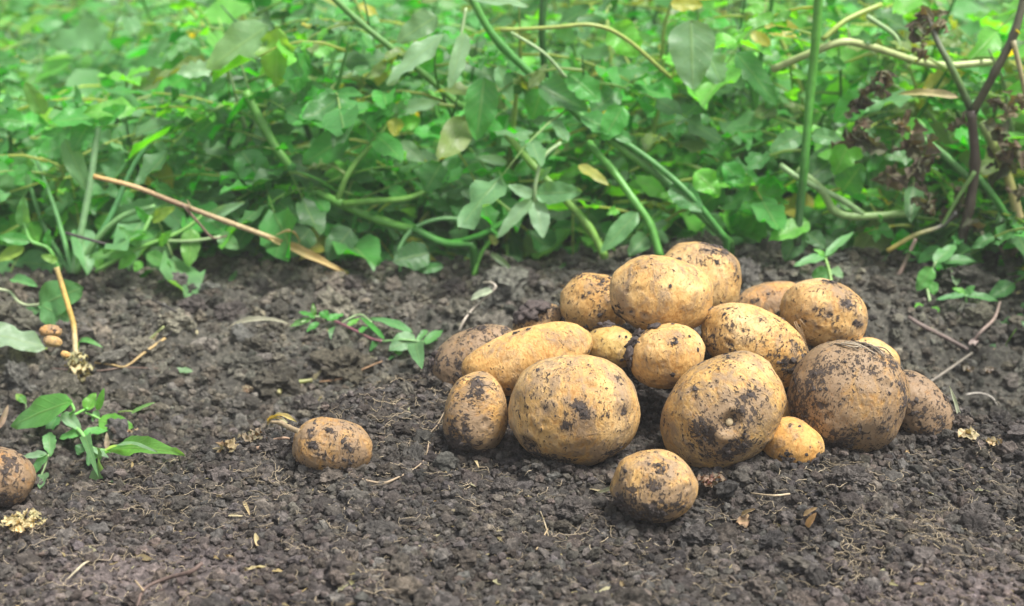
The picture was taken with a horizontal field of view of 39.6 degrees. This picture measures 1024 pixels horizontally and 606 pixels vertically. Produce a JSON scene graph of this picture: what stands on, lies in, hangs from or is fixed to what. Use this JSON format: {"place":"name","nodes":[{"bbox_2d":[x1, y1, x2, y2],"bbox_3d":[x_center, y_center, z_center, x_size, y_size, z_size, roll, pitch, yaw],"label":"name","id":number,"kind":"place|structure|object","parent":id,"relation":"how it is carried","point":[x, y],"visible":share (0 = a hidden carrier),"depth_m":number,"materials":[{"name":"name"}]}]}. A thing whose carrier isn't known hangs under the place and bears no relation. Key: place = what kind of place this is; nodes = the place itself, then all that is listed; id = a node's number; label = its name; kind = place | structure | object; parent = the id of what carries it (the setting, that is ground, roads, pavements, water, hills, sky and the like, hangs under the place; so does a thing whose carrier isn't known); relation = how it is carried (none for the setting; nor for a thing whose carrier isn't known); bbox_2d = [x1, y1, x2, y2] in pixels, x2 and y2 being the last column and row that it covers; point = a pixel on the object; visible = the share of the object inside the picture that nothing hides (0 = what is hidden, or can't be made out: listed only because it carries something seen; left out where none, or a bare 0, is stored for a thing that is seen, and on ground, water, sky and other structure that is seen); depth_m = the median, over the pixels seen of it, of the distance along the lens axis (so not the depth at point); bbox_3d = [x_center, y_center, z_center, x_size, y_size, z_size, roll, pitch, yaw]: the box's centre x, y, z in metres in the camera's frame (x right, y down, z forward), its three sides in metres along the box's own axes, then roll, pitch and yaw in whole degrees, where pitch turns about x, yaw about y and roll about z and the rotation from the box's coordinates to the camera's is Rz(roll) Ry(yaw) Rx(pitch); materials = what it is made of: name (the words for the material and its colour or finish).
{"place":"outdoors","nodes":[
{"label":"outdoors","id":0,"kind":"place"},
{"bbox_2d":[0,0,1023,605],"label":"ground","id":1,"kind":"structure","parent":0,"point":[1000,354],"depth_m":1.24,"materials":[{"name":"soil"}]},
{"bbox_2d":[0,405,8,427],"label":"dry leaf","id":2,"kind":"object","parent":1,"relation":"on","point":[3,417],"visible":1,"depth_m":1.19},
{"bbox_2d":[0,447,35,507],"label":"potato","id":3,"kind":"object","parent":1,"relation":"on","point":[17,475],"visible":1,"depth_m":0.91,"materials":[{"name":"food"}]},
{"bbox_2d":[15,394,26,408],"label":"weed","id":4,"kind":"object","parent":1,"relation":"on","point":[20,398],"visible":0.94,"depth_m":1.21,"materials":[{"name":"green plant"}]},
{"bbox_2d":[0,508,45,532],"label":"chaff clump","id":5,"kind":"object","parent":1,"relation":"on","point":[20,522],"visible":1,"depth_m":0.89,"materials":[{"name":"beige plant"}]},
{"bbox_2d":[0,322,46,352],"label":"leaf","id":6,"kind":"object","parent":1,"relation":"on","point":[15,337],"visible":1,"depth_m":1.26,"materials":[{"name":"plant"}]},
{"bbox_2d":[0,196,60,270],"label":"weed","id":7,"kind":"object","parent":1,"relation":"on","point":[18,241],"visible":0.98,"depth_m":1.40,"materials":[{"name":"green plant"}]},
{"bbox_2d":[24,450,48,488],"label":"weed","id":8,"kind":"object","parent":1,"relation":"on","point":[42,457],"visible":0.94,"depth_m":1.11,"materials":[{"name":"green plant"}]},
{"bbox_2d":[0,274,83,324],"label":"weed","id":9,"kind":"object","parent":1,"relation":"on","point":[50,306],"visible":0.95,"depth_m":1.31,"materials":[{"name":"green plant"}]},
{"bbox_2d":[39,324,61,336],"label":"potato","id":10,"kind":"object","parent":1,"relation":"on","point":[49,330],"visible":0.92,"depth_m":1.17,"materials":[{"name":"food"}]},
{"bbox_2d":[43,335,62,346],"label":"potato","id":11,"kind":"object","parent":1,"relation":"on","point":[52,341],"visible":1,"depth_m":1.15,"materials":[{"name":"food"}]},
{"bbox_2d":[0,111,136,265],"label":"potato plant","id":12,"kind":"object","parent":1,"relation":"on","point":[25,139],"visible":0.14,"depth_m":1.53,"materials":[{"name":"green plant"}]},
{"bbox_2d":[54,267,94,383],"bbox_3d":[-0.394,0.022,1.256,0.025,0.096,0.070,-13,21,-36],"label":"straw stalk","id":13,"kind":"object","parent":1,"relation":"on","point":[77,367],"visible":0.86,"depth_m":1.25,"materials":[{"name":"beige plant"}]},
{"bbox_2d":[0,81,163,274],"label":"plant","id":14,"kind":"object","parent":1,"relation":"on","point":[83,131],"visible":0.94,"depth_m":1.45,"materials":[{"name":"green plant"}]},
{"bbox_2d":[78,337,102,349],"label":"arched leaf","id":15,"kind":"object","parent":1,"relation":"on","point":[88,340],"visible":0.93,"depth_m":1.27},
{"bbox_2d":[11,388,184,481],"bbox_3d":[-0.303,0.101,1.073,0.083,0.083,0.289,-11,20,-31],"label":"weed","id":16,"kind":"object","parent":1,"relation":"on","point":[43,410],"visible":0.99,"depth_m":1.15,"materials":[{"name":"green plant"}]},
{"bbox_2d":[50,367,157,371],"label":"twig","id":17,"kind":"object","parent":1,"relation":"on","point":[107,369],"visible":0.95,"depth_m":1.26,"materials":[{"name":"wood"}]},
{"bbox_2d":[104,432,109,448],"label":"dry leaf","id":18,"kind":"object","parent":1,"relation":"on","point":[106,443],"visible":0.9,"depth_m":1.14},
{"bbox_2d":[95,337,165,367],"bbox_3d":[-0.338,0.046,1.268,0.066,0.017,0.016,-11,20,-32],"label":"straw piece","id":19,"kind":"object","parent":1,"relation":"on","point":[144,352],"visible":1,"depth_m":1.26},
{"bbox_2d":[118,402,153,412],"bbox_3d":[-0.315,0.089,1.190,0.032,0.010,0.010,0,17,0],"label":"leaf blade","id":20,"kind":"object","parent":1,"relation":"on","point":[140,408],"visible":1,"depth_m":1.19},
{"bbox_2d":[0,46,287,275],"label":"potato plant","id":21,"kind":"object","parent":1,"relation":"on","point":[31,258],"visible":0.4,"depth_m":1.51,"materials":[{"name":"green plant"}]},
{"bbox_2d":[145,471,170,486],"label":"soil clod","id":22,"kind":"object","parent":1,"relation":"on","point":[160,478],"visible":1,"depth_m":0.95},
{"bbox_2d":[151,299,177,337],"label":"twig","id":23,"kind":"object","parent":1,"relation":"on","point":[173,310],"visible":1,"depth_m":1.31,"materials":[{"name":"wood"}]},
{"bbox_2d":[88,202,244,273],"bbox_3d":[-0.342,-0.064,1.413,0.157,0.072,0.031,-3,17,-9],"label":"weed","id":24,"kind":"object","parent":1,"relation":"on","point":[191,240],"visible":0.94,"depth_m":1.41,"materials":[{"name":"green plant"}]},
{"bbox_2d":[134,562,203,605],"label":"withered stalk","id":25,"kind":"object","parent":1,"relation":"on","point":[187,572],"visible":1,"depth_m":0.82,"materials":[{"name":"plant"}]},
{"bbox_2d":[177,295,208,313],"bbox_3d":[-0.307,0.003,1.368,0.031,0.023,0.026,0,17,0],"label":"soil clod","id":26,"kind":"object","parent":1,"relation":"on","point":[192,304],"visible":0.8,"depth_m":1.36,"materials":[{"name":"soil"}]},
{"bbox_2d":[193,506,213,519],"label":"soil clod","id":27,"kind":"object","parent":1,"relation":"on","point":[208,510],"visible":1,"depth_m":0.92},
{"bbox_2d":[0,68,413,297],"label":"potato plant","id":28,"kind":"object","parent":1,"relation":"on","point":[49,149],"visible":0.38,"depth_m":1.50,"materials":[{"name":"green plant"}]},
{"bbox_2d":[213,300,247,322],"bbox_3d":[-0.269,0.010,1.357,0.034,0.027,0.031,0,17,0],"label":"soil clod","id":29,"kind":"object","parent":1,"relation":"on","point":[228,311],"visible":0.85,"depth_m":1.35,"materials":[{"name":"soil"}]},
{"bbox_2d":[212,427,267,451],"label":"dry leaf","id":30,"kind":"object","parent":1,"relation":"on","point":[231,445],"visible":1,"depth_m":1.00,"materials":[{"name":"plant"}]},
{"bbox_2d":[30,0,450,280],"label":"potato plant","id":31,"kind":"object","parent":1,"relation":"on","point":[285,214],"visible":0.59,"depth_m":1.47,"materials":[{"name":"green plant"}]},
{"bbox_2d":[65,231,108,244],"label":"twig","id":32,"kind":"object","parent":31,"relation":"on","point":[83,237],"visible":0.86,"depth_m":1.40,"materials":[{"name":"wood"}]},
{"bbox_2d":[93,174,348,274],"bbox_3d":[-0.276,-0.072,1.372,0.239,0.121,0.017,-6,18,-18],"label":"dry stalk","id":33,"kind":"object","parent":31,"relation":"on","point":[299,249],"visible":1,"depth_m":1.37,"materials":[{"name":"plant"}]},
{"bbox_2d":[242,384,253,392],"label":"dry leaf","id":34,"kind":"object","parent":1,"relation":"on","point":[247,388],"visible":1,"depth_m":1.23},
{"bbox_2d":[230,316,287,325],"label":"dry leaf","id":35,"kind":"object","parent":1,"relation":"on","point":[252,318],"visible":1,"depth_m":1.31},
{"bbox_2d":[257,435,282,455],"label":"soil clod","id":36,"kind":"object","parent":1,"relation":"on","point":[271,446],"visible":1,"depth_m":1.00,"materials":[{"name":"soil"}]},
{"bbox_2d":[267,412,295,423],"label":"dry leaf","id":37,"kind":"object","parent":1,"relation":"on","point":[277,414],"visible":0.91,"depth_m":1.09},
{"bbox_2d":[276,378,312,395],"bbox_3d":[-0.191,0.072,1.236,0.036,0.010,0.011,-12,21,-34],"label":"stem piece","id":38,"kind":"object","parent":1,"relation":"on","point":[301,381],"visible":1,"depth_m":1.24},
{"bbox_2d":[291,394,319,410],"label":"soil clod","id":39,"kind":"object","parent":1,"relation":"on","point":[308,402],"visible":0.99,"depth_m":1.21,"materials":[{"name":"soil"}]},
{"bbox_2d":[270,417,372,472],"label":"potato","id":40,"kind":"object","parent":1,"relation":"on","point":[321,443],"visible":0.96,"depth_m":0.97,"materials":[{"name":"food"}]},
{"bbox_2d":[334,539,355,553],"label":"soil clod","id":41,"kind":"object","parent":1,"relation":"on","point":[339,544],"visible":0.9,"depth_m":0.86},
{"bbox_2d":[173,19,524,274],"bbox_3d":[-0.169,-0.149,1.482,0.392,0.293,0.160,4,17,12],"label":"potato plant","id":42,"kind":"object","parent":1,"relation":"on","point":[254,38],"visible":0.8,"depth_m":1.45,"materials":[{"name":"green plant"}]},
{"bbox_2d":[319,361,381,382],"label":"twig","id":43,"kind":"object","parent":1,"relation":"on","point":[340,378],"visible":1,"depth_m":1.25,"materials":[{"name":"wood"}]},
{"bbox_2d":[343,272,373,291],"bbox_3d":[-0.154,-0.019,1.419,0.034,0.025,0.029,0,17,0],"label":"soil clod","id":44,"kind":"object","parent":1,"relation":"on","point":[354,280],"visible":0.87,"depth_m":1.41,"materials":[{"name":"soil"}]},
{"bbox_2d":[290,303,442,368],"bbox_3d":[-0.097,0.036,1.262,0.106,0.040,0.227,-12,21,-34],"label":"weed","id":45,"kind":"object","parent":1,"relation":"on","point":[403,340],"visible":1,"depth_m":1.29,"materials":[{"name":"green plant"}]},
{"bbox_2d":[160,0,635,270],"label":"potato plant","id":46,"kind":"object","parent":1,"relation":"on","point":[327,146],"visible":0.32,"depth_m":1.50,"materials":[{"name":"green plant"}]},
{"bbox_2d":[356,412,443,483],"bbox_3d":[-0.064,0.106,1.009,0.032,0.010,0.128,8,19,24],"label":"root","id":47,"kind":"object","parent":1,"relation":"on","point":[388,481],"visible":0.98,"depth_m":0.96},
{"bbox_2d":[404,551,424,573],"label":"soil clod","id":48,"kind":"object","parent":1,"relation":"on","point":[415,563],"visible":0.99,"depth_m":0.85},
{"bbox_2d":[397,216,510,274],"bbox_3d":[-0.056,-0.058,1.442,0.121,0.055,0.053,0,17,0],"label":"green shoot","id":49,"kind":"object","parent":1,"relation":"on","point":[438,266],"visible":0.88,"depth_m":1.44,"materials":[{"name":"green plant"}]},
{"bbox_2d":[439,277,468,295],"bbox_3d":[-0.058,-0.013,1.411,0.030,0.024,0.028,0,17,0],"label":"soil clod","id":50,"kind":"object","parent":1,"relation":"on","point":[456,285],"visible":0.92,"depth_m":1.40,"materials":[{"name":"soil"}]},
{"bbox_2d":[427,324,511,385],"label":"potato","id":51,"kind":"object","parent":1,"relation":"on","point":[448,357],"visible":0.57,"depth_m":1.10,"materials":[{"name":"food"}]},
{"bbox_2d":[443,371,507,454],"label":"potato","id":52,"kind":"object","parent":1,"relation":"on","point":[475,416],"visible":1,"depth_m":1.00,"materials":[{"name":"food"}]},
{"bbox_2d":[458,281,496,331],"bbox_3d":[-0.030,0.003,1.319,0.022,0.041,0.047,10,20,29],"label":"tendril","id":53,"kind":"object","parent":1,"relation":"on","point":[487,291],"visible":1,"depth_m":1.32},
{"bbox_2d":[0,311,971,546],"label":"soil crumbs","id":54,"kind":"object","parent":1,"relation":"on","point":[513,450],"visible":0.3,"depth_m":0.98,"materials":[{"name":"soil"}]},
{"bbox_2d":[491,476,520,495],"bbox_3d":[-0.005,0.126,0.960,0.021,0.016,0.020,0,17,0],"label":"soil clod","id":55,"kind":"object","parent":1,"relation":"on","point":[503,485],"visible":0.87,"depth_m":0.95,"materials":[{"name":"soil"}]},
{"bbox_2d":[284,0,735,267],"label":"potato plant","id":56,"kind":"object","parent":1,"relation":"on","point":[456,136],"visible":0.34,"depth_m":1.52,"materials":[{"name":"green plant"}]},
{"bbox_2d":[0,0,1023,261],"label":"background foliage","id":57,"kind":"object","parent":1,"relation":"on","point":[80,44],"visible":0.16,"depth_m":2.05,"materials":[{"name":"plant"}]},
{"bbox_2d":[0,375,1023,605],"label":"root hairs","id":58,"kind":"object","parent":1,"relation":"on","point":[837,520],"visible":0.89,"depth_m":0.89},
{"bbox_2d":[0,284,1023,605],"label":"plant litter","id":59,"kind":"object","parent":1,"relation":"on","point":[144,556],"visible":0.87,"depth_m":0.86,"materials":[{"name":"beige plant"}]},
{"bbox_2d":[260,0,785,259],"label":"potato plant","id":60,"kind":"object","parent":1,"relation":"on","point":[610,124],"visible":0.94,"depth_m":1.41,"materials":[{"name":"green plant"}]},
{"bbox_2d":[461,321,592,396],"bbox_3d":[0.012,0.042,1.063,0.101,0.047,0.052,-18,0,0],"label":"potato","id":61,"kind":"object","parent":1,"relation":"on","point":[506,360],"visible":0.62,"depth_m":1.04,"materials":[{"name":"food"}]},
{"bbox_2d":[518,265,540,283],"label":"soil clod","id":62,"kind":"object","parent":1,"relation":"on","point":[533,277],"visible":0.29,"depth_m":1.43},
{"bbox_2d":[512,299,564,330],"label":"potato","id":63,"kind":"object","parent":1,"relation":"on","point":[532,312],"visible":0.59,"depth_m":1.16,"materials":[{"name":"food"}]},
{"bbox_2d":[554,495,593,519],"bbox_3d":[0.041,0.136,0.927,0.026,0.021,0.022,-6,18,-19],"label":"soil clod","id":64,"kind":"object","parent":1,"relation":"on","point":[569,506],"visible":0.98,"depth_m":0.92,"materials":[{"name":"soil"}]},
{"bbox_2d":[508,354,640,465],"bbox_3d":[0.043,0.075,0.997,0.092,0.079,0.081,4,0,0],"label":"potato","id":65,"kind":"object","parent":1,"relation":"on","point":[577,409],"visible":0.98,"depth_m":0.97,"materials":[{"name":"food"}]},
{"bbox_2d":[559,272,625,330],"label":"potato","id":66,"kind":"object","parent":1,"relation":"on","point":[584,303],"visible":0.66,"depth_m":1.13,"materials":[{"name":"food"}]},
{"bbox_2d":[589,320,631,367],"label":"potato","id":67,"kind":"object","parent":1,"relation":"on","point":[610,339],"visible":0.59,"depth_m":1.06,"materials":[{"name":"food"}]},
{"bbox_2d":[444,0,814,256],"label":"potato plant","id":68,"kind":"object","parent":1,"relation":"on","point":[771,212],"visible":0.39,"depth_m":1.55,"materials":[{"name":"green plant"}]},
{"bbox_2d":[610,449,698,523],"bbox_3d":[0.091,0.118,0.912,0.056,0.048,0.053,6,0,0],"label":"potato","id":69,"kind":"object","parent":1,"relation":"on","point":[654,486],"visible":1,"depth_m":0.89,"materials":[{"name":"food"}]},
{"bbox_2d":[642,565,667,579],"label":"soil clod","id":70,"kind":"object","parent":1,"relation":"on","point":[658,571],"visible":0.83,"depth_m":0.84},
{"bbox_2d":[609,255,713,329],"bbox_3d":[0.114,-0.006,1.091,0.080,0.061,0.063,9,0,0],"label":"potato","id":71,"kind":"object","parent":1,"relation":"on","point":[645,291],"visible":0.93,"depth_m":1.07,"materials":[{"name":"food"}]},
{"bbox_2d":[623,323,704,389],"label":"potato","id":72,"kind":"object","parent":1,"relation":"on","point":[666,356],"visible":0.91,"depth_m":1.02,"materials":[{"name":"food"}]},
{"bbox_2d":[664,242,741,306],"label":"potato","id":73,"kind":"object","parent":1,"relation":"on","point":[719,266],"visible":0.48,"depth_m":1.15,"materials":[{"name":"food"}]},
{"bbox_2d":[696,471,725,487],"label":"dry leaf","id":74,"kind":"object","parent":1,"relation":"on","point":[709,481],"visible":0.99,"depth_m":0.94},
{"bbox_2d":[660,350,786,467],"bbox_3d":[0.146,0.076,0.990,0.094,0.074,0.081,-38,0,0],"label":"potato","id":75,"kind":"object","parent":1,"relation":"on","point":[727,410],"visible":0.94,"depth_m":0.96,"materials":[{"name":"food"}]},
{"bbox_2d":[737,508,754,527],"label":"dry leaf","id":76,"kind":"object","parent":1,"relation":"on","point":[744,520],"visible":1,"depth_m":0.91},
{"bbox_2d":[701,302,808,387],"bbox_3d":[0.186,0.030,1.081,0.090,0.058,0.061,28,0,0],"label":"potato","id":77,"kind":"object","parent":1,"relation":"on","point":[778,343],"visible":0.62,"depth_m":1.06,"materials":[{"name":"food"}]},
{"bbox_2d":[551,0,981,247],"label":"potato plant","id":78,"kind":"object","parent":1,"relation":"on","point":[707,89],"visible":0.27,"depth_m":1.56,"materials":[{"name":"green plant"}]},
{"bbox_2d":[738,281,795,313],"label":"potato","id":79,"kind":"object","parent":1,"relation":"on","point":[767,296],"visible":0.23,"depth_m":1.19,"materials":[{"name":"food"}]},
{"bbox_2d":[750,492,789,496],"bbox_3d":[0.168,0.126,0.932,0.027,0.007,0.010,8,19,25],"label":"straw piece","id":80,"kind":"object","parent":1,"relation":"on","point":[773,495],"visible":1,"depth_m":0.93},
{"bbox_2d":[762,416,824,464],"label":"potato","id":81,"kind":"object","parent":1,"relation":"on","point":[794,439],"visible":0.69,"depth_m":0.97,"materials":[{"name":"food"}]},
{"bbox_2d":[803,507,817,527],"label":"dry leaf","id":82,"kind":"object","parent":1,"relation":"on","point":[809,521],"visible":1,"depth_m":0.90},
{"bbox_2d":[809,526,823,536],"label":"soil clod","id":83,"kind":"object","parent":1,"relation":"on","point":[811,530],"visible":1,"depth_m":0.90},
{"bbox_2d":[779,278,867,346],"bbox_3d":[0.249,0.010,1.137,0.071,0.056,0.062,20,0,0],"label":"potato","id":84,"kind":"object","parent":1,"relation":"on","point":[824,310],"visible":0.8,"depth_m":1.11,"materials":[{"name":"food"}]},
{"bbox_2d":[794,232,853,279],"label":"seedling","id":85,"kind":"object","parent":1,"relation":"on","point":[823,271],"visible":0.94,"depth_m":1.37,"materials":[{"name":"green plant"}]},
{"bbox_2d":[668,0,997,261],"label":"potato plant","id":86,"kind":"object","parent":1,"relation":"on","point":[694,57],"visible":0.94,"depth_m":1.41,"materials":[{"name":"green plant"}]},
{"bbox_2d":[664,0,1019,257],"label":"potato plant","id":87,"kind":"object","parent":1,"relation":"on","point":[761,112],"visible":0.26,"depth_m":1.56,"materials":[{"name":"green plant"}]},
{"bbox_2d":[787,339,910,452],"bbox_3d":[0.242,0.067,1.021,0.085,0.081,0.078,12,0,0],"label":"potato","id":88,"kind":"object","parent":1,"relation":"on","point":[851,396],"visible":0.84,"depth_m":0.99,"materials":[{"name":"food"}]},
{"bbox_2d":[829,463,871,491],"bbox_3d":[0.226,0.118,0.950,0.027,0.022,0.026,0,17,0],"label":"soil clod","id":89,"kind":"object","parent":1,"relation":"on","point":[853,474],"visible":0.95,"depth_m":0.94,"materials":[{"name":"soil"}]},
{"bbox_2d":[856,337,899,363],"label":"potato","id":90,"kind":"object","parent":1,"relation":"on","point":[878,342],"visible":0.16,"depth_m":1.11,"materials":[{"name":"food"}]},
{"bbox_2d":[756,28,1023,264],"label":"potato plant","id":91,"kind":"object","parent":1,"relation":"on","point":[819,170],"visible":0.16,"depth_m":1.54,"materials":[{"name":"green plant"}]},
{"bbox_2d":[798,0,1023,265],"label":"potato plant","id":92,"kind":"object","parent":1,"relation":"on","point":[1015,132],"visible":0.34,"depth_m":1.49,"materials":[{"name":"green plant"}]},
{"bbox_2d":[822,182,1022,274],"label":"potato plant","id":93,"kind":"object","parent":1,"relation":"on","point":[912,227],"visible":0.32,"depth_m":1.47,"materials":[{"name":"green plant"}]},
{"bbox_2d":[899,370,954,435],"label":"potato","id":94,"kind":"object","parent":1,"relation":"on","point":[929,409],"visible":0.63,"depth_m":1.03,"materials":[{"name":"food"}]},
{"bbox_2d":[831,0,1023,274],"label":"withered plant","id":95,"kind":"object","parent":1,"relation":"on","point":[1002,152],"visible":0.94,"depth_m":1.38,"materials":[{"name":"brown plant"}]},
{"bbox_2d":[908,316,968,350],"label":"twig","id":96,"kind":"object","parent":1,"relation":"on","point":[930,329],"visible":1,"depth_m":1.30,"materials":[{"name":"wood"}]},
{"bbox_2d":[915,244,975,311],"bbox_3d":[0.408,-0.025,1.361,0.034,0.049,0.101,13,22,37],"label":"seedling","id":97,"kind":"object","parent":1,"relation":"on","point":[926,275],"visible":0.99,"depth_m":1.36,"materials":[{"name":"green plant"}]},
{"bbox_2d":[931,352,972,381],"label":"twig","id":98,"kind":"object","parent":1,"relation":"on","point":[952,366],"visible":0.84,"depth_m":1.26,"materials":[{"name":"wood"}]},
{"bbox_2d":[949,386,960,412],"bbox_3d":[0.325,0.075,1.041,0.012,0.030,0.003,0,17,0],"label":"straw piece","id":99,"kind":"object","parent":1,"relation":"on","point":[955,402],"visible":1,"depth_m":1.04,"materials":[{"name":"beige plant"}]},
{"bbox_2d":[936,286,997,313],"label":"seedling","id":100,"kind":"object","parent":1,"relation":"on","point":[969,291],"visible":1,"depth_m":1.34,"materials":[{"name":"green plant"}]},
{"bbox_2d":[918,209,1023,346],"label":"potato plant","id":101,"kind":"object","parent":1,"relation":"on","point":[1004,288],"visible":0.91,"depth_m":1.37,"materials":[{"name":"green plant"}]},
{"bbox_2d":[926,170,1023,268],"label":"potato plant","id":102,"kind":"object","parent":1,"relation":"on","point":[1016,241],"visible":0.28,"depth_m":1.45,"materials":[{"name":"green plant"}]},
{"bbox_2d":[954,500,998,532],"bbox_3d":[0.299,0.140,0.917,0.030,0.023,0.027,9,19,28],"label":"soil clod","id":103,"kind":"object","parent":1,"relation":"on","point":[979,508],"visible":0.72,"depth_m":0.91,"materials":[{"name":"soil"}]},
{"bbox_2d":[932,0,1023,186],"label":"potato plant","id":104,"kind":"object","parent":1,"relation":"on","point":[989,37],"visible":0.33,"depth_m":1.46,"materials":[{"name":"green plant"}]},
{"bbox_2d":[958,426,1002,445],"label":"dry leaf","id":105,"kind":"object","parent":1,"relation":"on","point":[973,435],"visible":1,"depth_m":1.02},
{"bbox_2d":[963,301,1000,344],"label":"twig","id":106,"kind":"object","parent":1,"relation":"on","point":[980,332],"visible":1,"depth_m":1.31,"materials":[{"name":"wood"}]},
{"bbox_2d":[983,550,1009,569],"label":"soil clod","id":107,"kind":"object","parent":1,"relation":"on","point":[1000,558],"visible":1,"depth_m":0.85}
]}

